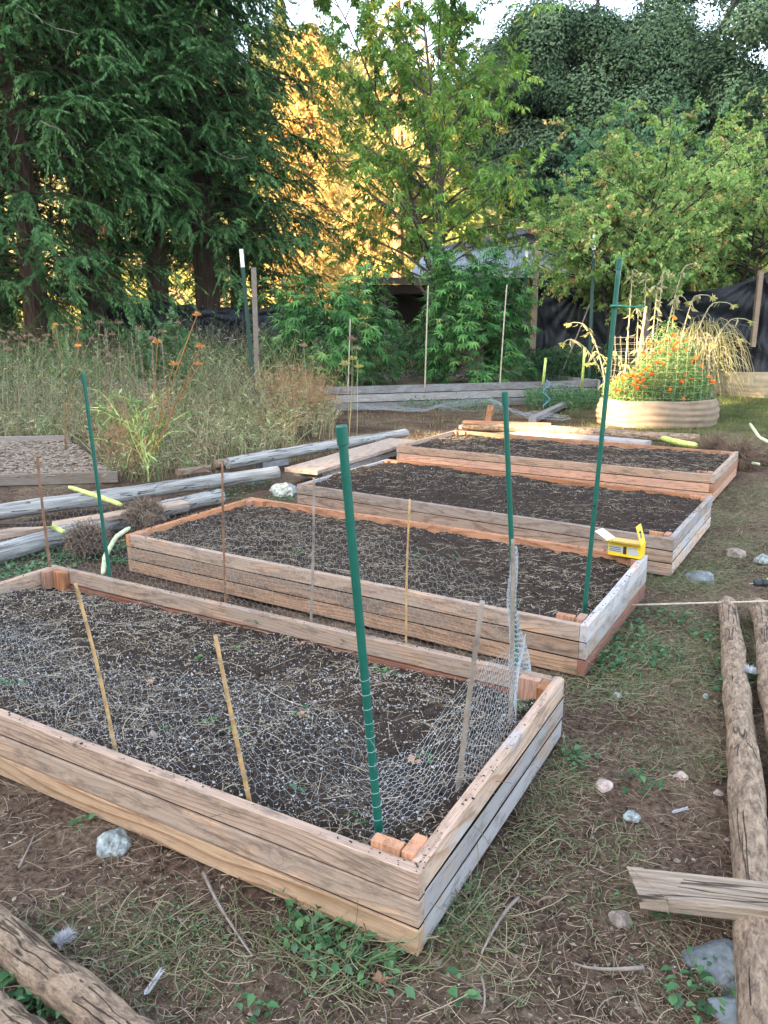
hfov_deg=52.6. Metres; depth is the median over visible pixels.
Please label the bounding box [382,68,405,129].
hillside conifer
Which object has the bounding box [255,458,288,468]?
wood block
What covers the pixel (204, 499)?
log
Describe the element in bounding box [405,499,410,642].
bamboo cane
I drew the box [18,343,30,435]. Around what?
dried umbel
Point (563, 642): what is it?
raised bed
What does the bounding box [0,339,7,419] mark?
dried umbel
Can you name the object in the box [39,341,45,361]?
dried umbel
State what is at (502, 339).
bamboo cane
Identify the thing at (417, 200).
hillside conifer
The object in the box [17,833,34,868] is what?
stick
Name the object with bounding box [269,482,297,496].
rock
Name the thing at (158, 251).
cedar tree
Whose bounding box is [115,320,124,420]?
dried umbel
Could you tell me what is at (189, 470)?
plank
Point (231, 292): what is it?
cedar tree
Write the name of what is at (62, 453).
wood chips
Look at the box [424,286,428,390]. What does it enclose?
bamboo cane
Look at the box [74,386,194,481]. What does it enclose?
leafy weed
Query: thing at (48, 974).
log
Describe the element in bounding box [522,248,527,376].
post
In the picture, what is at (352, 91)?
hillside conifer
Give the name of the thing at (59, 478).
chip bed
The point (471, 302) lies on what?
leafy bush
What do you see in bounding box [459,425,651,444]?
plank
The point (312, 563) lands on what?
bamboo cane
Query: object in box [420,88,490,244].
hillside conifer
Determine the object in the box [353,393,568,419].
wire netting
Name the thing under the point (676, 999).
broadleaf weeds
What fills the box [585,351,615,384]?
dried sunflower
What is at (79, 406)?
wire fence
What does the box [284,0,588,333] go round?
lance leaf tree
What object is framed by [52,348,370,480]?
rusty grass
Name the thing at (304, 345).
dried umbel
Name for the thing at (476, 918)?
bark chips
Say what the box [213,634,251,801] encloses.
bamboo cane
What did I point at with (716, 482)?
raised bed
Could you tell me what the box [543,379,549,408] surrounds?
twine
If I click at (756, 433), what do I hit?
uprooted stalk
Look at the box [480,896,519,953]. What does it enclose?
stick
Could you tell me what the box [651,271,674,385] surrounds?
dried sunflower
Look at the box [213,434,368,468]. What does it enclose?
log
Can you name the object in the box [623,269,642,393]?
dried sunflower
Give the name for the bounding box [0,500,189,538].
plank
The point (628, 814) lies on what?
rock
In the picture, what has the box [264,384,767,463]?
lawn grass
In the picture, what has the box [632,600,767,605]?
bamboo cane
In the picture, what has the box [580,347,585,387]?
cut stalk
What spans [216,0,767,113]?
sky
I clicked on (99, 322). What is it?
dried umbel
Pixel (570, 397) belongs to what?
plants
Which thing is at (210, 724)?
straw
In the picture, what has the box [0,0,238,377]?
cedar tree
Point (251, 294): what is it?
shrub
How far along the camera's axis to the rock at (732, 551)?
5.76 m
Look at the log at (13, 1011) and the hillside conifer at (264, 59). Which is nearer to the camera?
the log at (13, 1011)
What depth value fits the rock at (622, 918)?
2.26 m
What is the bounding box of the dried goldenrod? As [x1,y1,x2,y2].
[339,356,363,426]
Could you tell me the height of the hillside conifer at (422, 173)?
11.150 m
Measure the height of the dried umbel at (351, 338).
1.505 m
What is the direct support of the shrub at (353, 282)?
on the ground at (156, 869)
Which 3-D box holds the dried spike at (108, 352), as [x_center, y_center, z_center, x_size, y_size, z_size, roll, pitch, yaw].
[-4.173,-2.001,11.869,0.061,1.578,0.058,-10,17,-36]
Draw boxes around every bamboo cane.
[36,453,51,566]
[74,583,117,751]
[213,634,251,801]
[221,463,226,602]
[310,478,314,621]
[347,319,350,393]
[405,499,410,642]
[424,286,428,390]
[456,600,484,790]
[499,285,506,387]
[508,539,514,725]
[560,303,589,373]
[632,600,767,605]
[636,306,646,368]
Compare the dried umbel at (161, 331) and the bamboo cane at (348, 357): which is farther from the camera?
the bamboo cane at (348, 357)
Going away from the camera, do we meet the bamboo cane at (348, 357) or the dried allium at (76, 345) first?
the dried allium at (76, 345)
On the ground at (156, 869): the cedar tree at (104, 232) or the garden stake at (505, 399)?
the cedar tree at (104, 232)
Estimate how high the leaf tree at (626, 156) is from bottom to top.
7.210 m
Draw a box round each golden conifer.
[259,14,370,320]
[324,169,413,326]
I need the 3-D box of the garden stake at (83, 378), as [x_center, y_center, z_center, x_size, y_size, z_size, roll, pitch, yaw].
[-1.605,-0.107,4.372,0.074,1.327,0.025,0,14,0]
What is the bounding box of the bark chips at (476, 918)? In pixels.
[2,504,753,1021]
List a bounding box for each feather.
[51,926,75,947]
[144,968,164,994]
[672,806,687,812]
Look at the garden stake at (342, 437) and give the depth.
2.12 m
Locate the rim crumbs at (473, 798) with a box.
[8,568,559,871]
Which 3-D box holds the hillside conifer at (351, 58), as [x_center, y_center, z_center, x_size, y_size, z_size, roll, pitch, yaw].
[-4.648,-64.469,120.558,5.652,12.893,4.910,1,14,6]
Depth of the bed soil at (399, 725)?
3.06 m
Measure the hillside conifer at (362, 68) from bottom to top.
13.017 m
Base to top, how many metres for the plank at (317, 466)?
0.046 m
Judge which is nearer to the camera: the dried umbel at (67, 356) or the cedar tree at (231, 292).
the dried umbel at (67, 356)
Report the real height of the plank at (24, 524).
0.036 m
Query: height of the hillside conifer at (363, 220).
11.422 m
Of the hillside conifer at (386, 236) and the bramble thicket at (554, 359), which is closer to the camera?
the bramble thicket at (554, 359)
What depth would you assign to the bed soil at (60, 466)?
9.25 m
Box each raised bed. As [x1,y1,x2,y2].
[0,565,563,956]
[126,497,647,676]
[219,370,604,410]
[297,459,712,575]
[396,430,737,500]
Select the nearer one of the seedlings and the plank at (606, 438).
the seedlings
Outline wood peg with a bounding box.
[485,405,493,420]
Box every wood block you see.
[247,481,263,485]
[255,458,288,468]
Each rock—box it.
[96,828,131,857]
[148,730,157,738]
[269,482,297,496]
[595,778,612,792]
[608,910,632,928]
[623,810,640,822]
[673,771,687,779]
[681,938,735,993]
[683,570,714,584]
[707,995,736,1023]
[713,789,723,795]
[725,548,745,558]
[744,664,757,674]
[753,554,767,563]
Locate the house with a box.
[363,228,625,354]
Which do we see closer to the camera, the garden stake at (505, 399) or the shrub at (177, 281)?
the garden stake at (505, 399)
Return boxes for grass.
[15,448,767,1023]
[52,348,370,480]
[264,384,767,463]
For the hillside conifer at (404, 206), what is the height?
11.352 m
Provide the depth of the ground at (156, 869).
2.57 m
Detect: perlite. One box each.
[0,588,533,840]
[153,506,620,613]
[320,463,691,530]
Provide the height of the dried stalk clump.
1.663 m
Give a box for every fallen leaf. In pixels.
[297,711,306,717]
[372,970,391,983]
[407,755,420,763]
[671,679,682,682]
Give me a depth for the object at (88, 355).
16.02 m
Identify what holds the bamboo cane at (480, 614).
in the bed soil at (399, 725)
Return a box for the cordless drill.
[749,578,767,586]
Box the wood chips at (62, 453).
[0,439,112,477]
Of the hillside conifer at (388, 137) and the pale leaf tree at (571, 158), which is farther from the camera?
the hillside conifer at (388, 137)
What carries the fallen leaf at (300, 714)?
on the bed soil at (399, 725)
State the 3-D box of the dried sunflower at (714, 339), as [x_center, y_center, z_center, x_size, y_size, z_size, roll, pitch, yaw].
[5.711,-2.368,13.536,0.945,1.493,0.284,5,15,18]
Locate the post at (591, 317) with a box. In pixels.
[587,235,595,376]
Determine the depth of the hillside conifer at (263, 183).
60.88 m
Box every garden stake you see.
[81,373,110,576]
[335,424,382,833]
[502,391,518,667]
[582,258,622,612]
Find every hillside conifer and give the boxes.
[172,204,193,279]
[246,121,297,271]
[251,24,263,69]
[260,41,280,104]
[263,86,280,120]
[271,0,291,62]
[277,37,290,90]
[283,50,298,101]
[296,159,363,283]
[325,107,354,201]
[337,87,359,155]
[338,59,358,99]
[339,87,357,134]
[346,154,380,269]
[347,141,391,252]
[348,48,362,81]
[351,112,381,157]
[360,44,377,90]
[372,147,417,273]
[373,52,388,92]
[376,216,410,284]
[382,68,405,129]
[385,114,403,144]
[403,82,430,225]
[403,197,429,263]
[404,140,430,252]
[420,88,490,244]
[430,130,490,244]
[446,174,480,243]
[480,120,514,222]
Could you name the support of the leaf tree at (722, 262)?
on the ground at (156, 869)
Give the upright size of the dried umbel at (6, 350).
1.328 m
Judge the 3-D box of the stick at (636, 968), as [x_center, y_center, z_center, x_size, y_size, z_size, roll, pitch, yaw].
[0.600,1.212,2.069,0.185,0.013,0.027,1,14,4]
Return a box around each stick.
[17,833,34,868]
[202,871,252,956]
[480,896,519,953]
[481,976,485,1013]
[573,962,644,970]
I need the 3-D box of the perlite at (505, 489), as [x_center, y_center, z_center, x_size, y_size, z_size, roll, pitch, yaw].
[0.993,-0.177,6.707,3.180,0.072,1.461,9,16,32]
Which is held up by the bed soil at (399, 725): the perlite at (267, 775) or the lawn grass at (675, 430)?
the perlite at (267, 775)
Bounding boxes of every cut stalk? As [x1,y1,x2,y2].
[542,358,546,383]
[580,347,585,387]
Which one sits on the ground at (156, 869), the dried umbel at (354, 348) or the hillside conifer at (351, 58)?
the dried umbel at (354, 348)
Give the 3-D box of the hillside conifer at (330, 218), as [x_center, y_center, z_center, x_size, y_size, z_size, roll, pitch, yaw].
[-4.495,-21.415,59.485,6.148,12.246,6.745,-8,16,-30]
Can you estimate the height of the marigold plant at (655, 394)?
1.529 m
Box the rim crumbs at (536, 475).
[301,459,706,532]
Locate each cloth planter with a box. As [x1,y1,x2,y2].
[596,394,719,428]
[716,371,767,397]
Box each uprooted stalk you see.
[48,516,113,559]
[68,486,169,531]
[101,511,158,574]
[660,430,734,450]
[714,432,767,470]
[749,423,767,466]
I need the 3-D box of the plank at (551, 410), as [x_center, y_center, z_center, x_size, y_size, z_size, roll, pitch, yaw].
[3.025,-1.835,14.115,0.141,0.087,2.810,6,15,23]
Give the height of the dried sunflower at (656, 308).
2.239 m
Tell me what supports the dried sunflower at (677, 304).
on the ground at (156, 869)
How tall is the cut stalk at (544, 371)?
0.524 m
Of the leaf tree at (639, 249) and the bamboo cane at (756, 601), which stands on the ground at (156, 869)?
the leaf tree at (639, 249)
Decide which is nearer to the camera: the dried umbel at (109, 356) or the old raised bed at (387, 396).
the dried umbel at (109, 356)
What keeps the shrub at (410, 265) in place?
on the ground at (156, 869)
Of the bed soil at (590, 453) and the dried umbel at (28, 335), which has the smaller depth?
the bed soil at (590, 453)
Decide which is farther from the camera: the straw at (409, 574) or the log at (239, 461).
the log at (239, 461)
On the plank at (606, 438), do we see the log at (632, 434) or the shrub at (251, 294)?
the log at (632, 434)
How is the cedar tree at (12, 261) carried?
on the ground at (156, 869)
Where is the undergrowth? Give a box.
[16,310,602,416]
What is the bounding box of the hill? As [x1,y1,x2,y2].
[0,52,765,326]
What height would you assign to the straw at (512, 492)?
0.109 m
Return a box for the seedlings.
[0,535,530,824]
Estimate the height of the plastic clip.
0.014 m
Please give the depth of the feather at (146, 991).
2.01 m
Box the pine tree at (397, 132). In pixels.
[343,0,450,284]
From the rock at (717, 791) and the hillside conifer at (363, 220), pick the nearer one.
the rock at (717, 791)
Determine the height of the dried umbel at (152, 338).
1.491 m
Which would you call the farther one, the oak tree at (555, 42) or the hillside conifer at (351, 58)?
the hillside conifer at (351, 58)
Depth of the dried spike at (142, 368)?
11.82 m
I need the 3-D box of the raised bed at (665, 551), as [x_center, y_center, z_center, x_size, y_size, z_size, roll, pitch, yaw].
[0.983,-0.071,6.739,3.306,0.284,1.551,9,17,32]
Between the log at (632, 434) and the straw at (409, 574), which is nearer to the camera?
the straw at (409, 574)
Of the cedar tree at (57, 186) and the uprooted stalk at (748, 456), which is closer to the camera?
the uprooted stalk at (748, 456)
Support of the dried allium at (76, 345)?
on the ground at (156, 869)
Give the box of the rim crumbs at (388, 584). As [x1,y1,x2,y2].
[144,498,637,622]
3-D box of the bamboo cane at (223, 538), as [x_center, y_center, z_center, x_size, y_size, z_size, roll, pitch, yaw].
[-0.846,0.170,4.117,0.033,0.872,0.015,0,14,0]
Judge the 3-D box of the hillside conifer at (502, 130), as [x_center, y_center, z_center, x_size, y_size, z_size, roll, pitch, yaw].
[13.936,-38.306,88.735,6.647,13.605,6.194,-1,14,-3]
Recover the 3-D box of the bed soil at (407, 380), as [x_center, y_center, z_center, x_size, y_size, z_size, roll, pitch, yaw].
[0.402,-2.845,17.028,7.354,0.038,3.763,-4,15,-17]
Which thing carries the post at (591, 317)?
on the ground at (156, 869)
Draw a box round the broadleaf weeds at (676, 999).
[0,479,756,1023]
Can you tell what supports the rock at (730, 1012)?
on the ground at (156, 869)
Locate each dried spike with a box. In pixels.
[105,328,112,391]
[130,332,142,417]
[139,347,145,392]
[151,343,155,411]
[161,342,166,408]
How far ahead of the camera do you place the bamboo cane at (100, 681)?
2.68 m
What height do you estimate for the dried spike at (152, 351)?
1.378 m
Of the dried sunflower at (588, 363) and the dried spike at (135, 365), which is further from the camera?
the dried sunflower at (588, 363)
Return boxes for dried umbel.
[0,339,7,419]
[2,346,10,411]
[7,331,14,434]
[14,337,22,422]
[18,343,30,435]
[25,334,36,431]
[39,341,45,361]
[42,333,49,416]
[61,323,70,406]
[88,337,97,394]
[94,320,103,409]
[103,353,111,409]
[108,332,115,405]
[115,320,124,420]
[134,324,142,411]
[148,336,157,419]
[157,329,165,397]
[299,343,308,431]
[347,335,356,433]
[352,346,360,421]
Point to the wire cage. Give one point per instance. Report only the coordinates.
(661, 365)
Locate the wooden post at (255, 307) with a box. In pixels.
[251,267,259,379]
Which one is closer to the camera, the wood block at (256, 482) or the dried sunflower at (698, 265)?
the wood block at (256, 482)
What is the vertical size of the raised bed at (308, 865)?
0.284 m
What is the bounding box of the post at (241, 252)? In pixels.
[239,249,255,393]
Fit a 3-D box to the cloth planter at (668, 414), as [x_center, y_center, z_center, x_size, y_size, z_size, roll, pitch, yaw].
[4.587,-1.718,13.062,2.085,0.440,1.542,-2,14,-10]
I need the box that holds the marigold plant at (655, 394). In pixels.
[600,316,715,401]
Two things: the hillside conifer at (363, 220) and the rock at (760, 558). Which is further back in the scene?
the hillside conifer at (363, 220)
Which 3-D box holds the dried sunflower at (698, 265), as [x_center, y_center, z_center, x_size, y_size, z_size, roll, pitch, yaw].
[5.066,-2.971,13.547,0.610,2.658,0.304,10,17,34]
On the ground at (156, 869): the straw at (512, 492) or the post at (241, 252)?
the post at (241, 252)
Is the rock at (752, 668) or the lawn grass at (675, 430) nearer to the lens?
the rock at (752, 668)
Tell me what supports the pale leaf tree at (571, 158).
on the ground at (156, 869)
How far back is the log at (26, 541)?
5.76 m
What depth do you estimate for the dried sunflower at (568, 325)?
13.07 m
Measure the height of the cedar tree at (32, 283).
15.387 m
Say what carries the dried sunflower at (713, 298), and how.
on the ground at (156, 869)
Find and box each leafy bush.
[246,255,410,386]
[400,231,541,383]
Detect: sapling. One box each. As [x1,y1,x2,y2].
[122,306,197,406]
[127,317,191,397]
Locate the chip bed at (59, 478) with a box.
[0,435,117,485]
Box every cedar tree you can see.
[0,0,211,390]
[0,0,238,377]
[0,0,279,329]
[0,3,128,352]
[0,18,77,348]
[23,4,136,303]
[35,6,249,299]
[36,0,366,316]
[113,0,343,331]
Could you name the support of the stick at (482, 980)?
on the ground at (156, 869)
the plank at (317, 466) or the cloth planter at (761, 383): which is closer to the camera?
the plank at (317, 466)
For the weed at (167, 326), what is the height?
1.931 m
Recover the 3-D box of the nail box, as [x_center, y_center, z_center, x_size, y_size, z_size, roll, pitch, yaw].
[1.454,0.165,4.819,0.297,0.200,0.163,9,17,33]
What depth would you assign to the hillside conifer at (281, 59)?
112.68 m
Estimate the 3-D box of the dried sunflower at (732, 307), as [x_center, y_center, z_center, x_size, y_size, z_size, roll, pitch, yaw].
[5.567,-2.607,13.454,0.931,1.994,0.303,0,14,0]
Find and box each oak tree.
[438,0,689,225]
[549,0,760,229]
[623,0,767,283]
[685,0,767,264]
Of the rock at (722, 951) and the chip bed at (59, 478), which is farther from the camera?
the chip bed at (59, 478)
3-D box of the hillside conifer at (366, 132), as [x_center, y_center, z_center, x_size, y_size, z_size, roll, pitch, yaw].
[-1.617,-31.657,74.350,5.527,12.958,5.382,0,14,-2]
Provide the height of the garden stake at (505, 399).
1.341 m
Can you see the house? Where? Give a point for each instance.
(408, 308)
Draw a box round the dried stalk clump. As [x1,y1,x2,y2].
[622,315,760,409]
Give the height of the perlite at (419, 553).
0.065 m
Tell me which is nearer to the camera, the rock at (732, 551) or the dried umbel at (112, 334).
the rock at (732, 551)
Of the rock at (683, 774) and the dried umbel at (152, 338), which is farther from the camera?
the dried umbel at (152, 338)
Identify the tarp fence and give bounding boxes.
[106,299,324,379]
[530,251,767,386]
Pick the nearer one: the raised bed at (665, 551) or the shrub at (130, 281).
the raised bed at (665, 551)
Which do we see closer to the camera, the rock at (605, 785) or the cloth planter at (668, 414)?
the rock at (605, 785)
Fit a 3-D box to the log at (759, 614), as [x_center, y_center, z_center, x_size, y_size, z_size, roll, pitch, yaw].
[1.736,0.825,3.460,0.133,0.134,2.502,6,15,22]
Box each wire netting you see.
[0,491,530,834]
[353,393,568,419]
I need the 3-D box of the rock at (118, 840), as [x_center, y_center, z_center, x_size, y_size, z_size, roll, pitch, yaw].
[-0.888,1.104,2.570,0.116,0.106,0.123,-5,15,-18]
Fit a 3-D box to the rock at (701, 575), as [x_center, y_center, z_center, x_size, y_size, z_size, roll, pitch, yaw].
[2.128,0.455,5.247,0.193,0.123,0.193,2,14,8]
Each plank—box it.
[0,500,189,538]
[0,520,51,527]
[175,464,226,474]
[285,438,414,474]
[294,450,397,477]
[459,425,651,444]
[463,420,550,424]
[528,401,568,421]
[627,866,767,919]
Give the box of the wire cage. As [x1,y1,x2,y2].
[611,335,718,401]
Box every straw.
[0,585,546,869]
[151,503,629,617]
[327,462,697,533]
[413,434,736,472]
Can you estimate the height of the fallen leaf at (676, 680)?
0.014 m
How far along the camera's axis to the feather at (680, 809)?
2.72 m
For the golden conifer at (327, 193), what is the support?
on the ground at (156, 869)
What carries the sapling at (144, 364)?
on the ground at (156, 869)
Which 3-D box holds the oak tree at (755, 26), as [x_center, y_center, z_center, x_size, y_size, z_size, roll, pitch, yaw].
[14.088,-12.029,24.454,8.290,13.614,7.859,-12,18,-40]
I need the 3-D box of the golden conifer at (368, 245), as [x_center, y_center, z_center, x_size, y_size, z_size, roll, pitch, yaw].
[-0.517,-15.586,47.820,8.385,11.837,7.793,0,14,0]
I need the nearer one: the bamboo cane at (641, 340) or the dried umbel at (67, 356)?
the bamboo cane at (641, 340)
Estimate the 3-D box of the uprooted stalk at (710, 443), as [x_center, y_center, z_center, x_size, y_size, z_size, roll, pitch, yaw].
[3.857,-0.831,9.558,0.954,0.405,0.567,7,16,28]
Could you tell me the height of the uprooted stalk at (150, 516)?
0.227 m
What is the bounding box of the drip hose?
[555,504,589,513]
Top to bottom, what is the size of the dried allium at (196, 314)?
1.776 m
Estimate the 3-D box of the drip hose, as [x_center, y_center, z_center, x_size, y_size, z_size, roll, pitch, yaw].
[1.465,-0.034,6.019,0.422,0.043,0.007,-11,18,-37]
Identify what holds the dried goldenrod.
on the ground at (156, 869)
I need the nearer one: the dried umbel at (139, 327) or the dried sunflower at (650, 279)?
the dried umbel at (139, 327)
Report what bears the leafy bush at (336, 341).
on the ground at (156, 869)
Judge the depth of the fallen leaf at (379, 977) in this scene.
2.02 m
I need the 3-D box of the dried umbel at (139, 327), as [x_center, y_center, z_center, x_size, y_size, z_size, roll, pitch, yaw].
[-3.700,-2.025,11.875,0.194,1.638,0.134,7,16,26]
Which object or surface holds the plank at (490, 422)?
on the log at (632, 434)
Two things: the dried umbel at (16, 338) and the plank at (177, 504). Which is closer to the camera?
the plank at (177, 504)
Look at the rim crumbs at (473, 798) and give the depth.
2.53 m
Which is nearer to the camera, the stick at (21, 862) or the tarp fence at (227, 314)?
the stick at (21, 862)
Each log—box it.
[0,466,280,520]
[0,497,189,561]
[0,904,157,1023]
[0,990,48,1023]
[156,489,225,509]
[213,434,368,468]
[224,429,408,468]
[461,421,699,442]
[718,595,767,1023]
[749,597,767,744]
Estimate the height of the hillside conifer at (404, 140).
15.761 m
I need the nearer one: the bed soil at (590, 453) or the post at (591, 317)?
the bed soil at (590, 453)
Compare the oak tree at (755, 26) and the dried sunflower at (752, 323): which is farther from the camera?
the oak tree at (755, 26)
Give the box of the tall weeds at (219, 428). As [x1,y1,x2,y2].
[0,280,422,481]
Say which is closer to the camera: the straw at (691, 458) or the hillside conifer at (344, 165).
the straw at (691, 458)
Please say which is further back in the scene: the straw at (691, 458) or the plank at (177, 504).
the straw at (691, 458)
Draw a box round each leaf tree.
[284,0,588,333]
[486,124,767,393]
[516,81,738,288]
[523,87,767,288]
[654,136,767,290]
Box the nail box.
[595,523,645,558]
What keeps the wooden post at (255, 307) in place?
on the ground at (156, 869)
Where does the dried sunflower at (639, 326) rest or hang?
on the ground at (156, 869)
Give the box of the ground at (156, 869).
[0,327,767,1023]
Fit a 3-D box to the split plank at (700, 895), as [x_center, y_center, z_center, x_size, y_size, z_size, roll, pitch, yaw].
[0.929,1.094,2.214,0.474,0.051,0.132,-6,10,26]
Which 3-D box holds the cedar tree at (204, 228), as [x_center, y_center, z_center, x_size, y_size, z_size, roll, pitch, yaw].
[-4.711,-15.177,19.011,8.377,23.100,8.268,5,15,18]
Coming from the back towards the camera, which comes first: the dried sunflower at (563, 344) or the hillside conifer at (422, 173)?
the hillside conifer at (422, 173)
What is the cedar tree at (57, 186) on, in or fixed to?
on the ground at (156, 869)
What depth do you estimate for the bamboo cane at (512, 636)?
2.86 m
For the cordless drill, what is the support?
on the ground at (156, 869)
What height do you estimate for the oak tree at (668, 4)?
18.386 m
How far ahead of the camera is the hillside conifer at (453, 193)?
61.56 m
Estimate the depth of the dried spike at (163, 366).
11.80 m
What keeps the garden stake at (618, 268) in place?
in the bed soil at (490, 597)
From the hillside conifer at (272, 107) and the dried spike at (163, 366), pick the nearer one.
the dried spike at (163, 366)
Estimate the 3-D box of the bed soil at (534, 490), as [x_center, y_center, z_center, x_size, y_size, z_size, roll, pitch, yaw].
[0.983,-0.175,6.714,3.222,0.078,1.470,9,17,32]
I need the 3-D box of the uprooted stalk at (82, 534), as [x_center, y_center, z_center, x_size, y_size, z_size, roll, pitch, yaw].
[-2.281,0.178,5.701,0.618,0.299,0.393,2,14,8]
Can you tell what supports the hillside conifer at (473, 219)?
on the ground at (156, 869)
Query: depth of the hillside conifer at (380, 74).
134.44 m
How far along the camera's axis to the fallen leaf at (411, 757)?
2.65 m
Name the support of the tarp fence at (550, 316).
on the ground at (156, 869)
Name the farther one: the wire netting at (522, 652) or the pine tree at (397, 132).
the pine tree at (397, 132)
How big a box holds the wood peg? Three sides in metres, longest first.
0.300 x 0.090 x 0.040 m
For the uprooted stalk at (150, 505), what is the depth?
6.23 m
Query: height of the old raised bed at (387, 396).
0.475 m
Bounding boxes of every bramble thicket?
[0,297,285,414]
[260,317,635,393]
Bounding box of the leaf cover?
[8,445,767,1023]
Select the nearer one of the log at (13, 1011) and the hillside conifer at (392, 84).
the log at (13, 1011)
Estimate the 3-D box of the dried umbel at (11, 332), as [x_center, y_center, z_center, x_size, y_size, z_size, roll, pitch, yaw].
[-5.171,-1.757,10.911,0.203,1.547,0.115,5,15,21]
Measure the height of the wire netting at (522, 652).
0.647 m
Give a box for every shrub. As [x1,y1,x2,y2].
[19,288,81,328]
[121,260,143,303]
[134,268,195,304]
[246,281,288,308]
[324,268,376,323]
[369,254,417,303]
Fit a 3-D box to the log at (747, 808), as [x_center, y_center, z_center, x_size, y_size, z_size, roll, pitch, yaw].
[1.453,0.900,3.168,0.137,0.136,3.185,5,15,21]
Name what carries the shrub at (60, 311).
on the ground at (156, 869)
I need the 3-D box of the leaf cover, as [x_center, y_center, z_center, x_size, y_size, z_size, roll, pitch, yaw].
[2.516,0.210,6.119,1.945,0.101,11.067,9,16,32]
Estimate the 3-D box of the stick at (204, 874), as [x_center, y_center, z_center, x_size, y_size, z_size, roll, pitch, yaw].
[-0.464,1.164,2.265,0.019,0.014,0.387,-8,16,-31]
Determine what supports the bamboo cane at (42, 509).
on the raised bed at (308, 865)
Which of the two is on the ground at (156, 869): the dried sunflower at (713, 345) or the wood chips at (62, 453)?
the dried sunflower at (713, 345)
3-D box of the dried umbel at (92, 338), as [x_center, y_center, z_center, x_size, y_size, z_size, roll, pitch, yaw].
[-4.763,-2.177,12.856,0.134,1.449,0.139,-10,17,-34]
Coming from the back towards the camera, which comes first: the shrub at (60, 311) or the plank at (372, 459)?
the shrub at (60, 311)
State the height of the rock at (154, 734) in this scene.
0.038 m
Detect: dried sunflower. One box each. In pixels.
[558,339,603,379]
[563,322,605,389]
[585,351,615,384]
[604,351,626,374]
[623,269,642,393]
[628,308,645,378]
[633,273,653,368]
[644,286,662,371]
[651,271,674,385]
[658,262,700,374]
[665,295,691,384]
[666,293,716,385]
[680,302,738,391]
[689,332,744,379]
[697,333,717,365]
[701,318,755,373]
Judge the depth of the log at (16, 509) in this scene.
7.17 m
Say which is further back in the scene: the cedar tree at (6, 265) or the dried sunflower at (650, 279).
the cedar tree at (6, 265)
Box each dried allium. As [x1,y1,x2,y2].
[52,322,80,449]
[148,311,204,470]
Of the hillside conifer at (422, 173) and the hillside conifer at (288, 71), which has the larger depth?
the hillside conifer at (288, 71)
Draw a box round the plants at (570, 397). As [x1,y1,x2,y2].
[397,383,600,412]
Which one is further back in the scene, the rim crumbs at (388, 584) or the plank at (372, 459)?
the plank at (372, 459)
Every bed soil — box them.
[0,442,100,473]
[0,587,534,845]
[149,505,629,617]
[226,374,562,390]
[315,463,700,533]
[412,434,728,471]
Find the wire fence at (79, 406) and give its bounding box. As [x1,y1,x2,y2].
[0,379,179,441]
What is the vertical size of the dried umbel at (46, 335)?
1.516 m
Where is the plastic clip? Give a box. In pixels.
[610,305,645,307]
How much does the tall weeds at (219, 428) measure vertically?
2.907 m
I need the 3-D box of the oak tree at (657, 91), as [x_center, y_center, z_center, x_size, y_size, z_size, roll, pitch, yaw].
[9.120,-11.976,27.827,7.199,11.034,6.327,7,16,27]
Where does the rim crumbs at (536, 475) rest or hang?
on the raised bed at (665, 551)
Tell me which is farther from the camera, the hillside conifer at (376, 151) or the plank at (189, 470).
the hillside conifer at (376, 151)
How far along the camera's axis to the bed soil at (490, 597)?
4.94 m

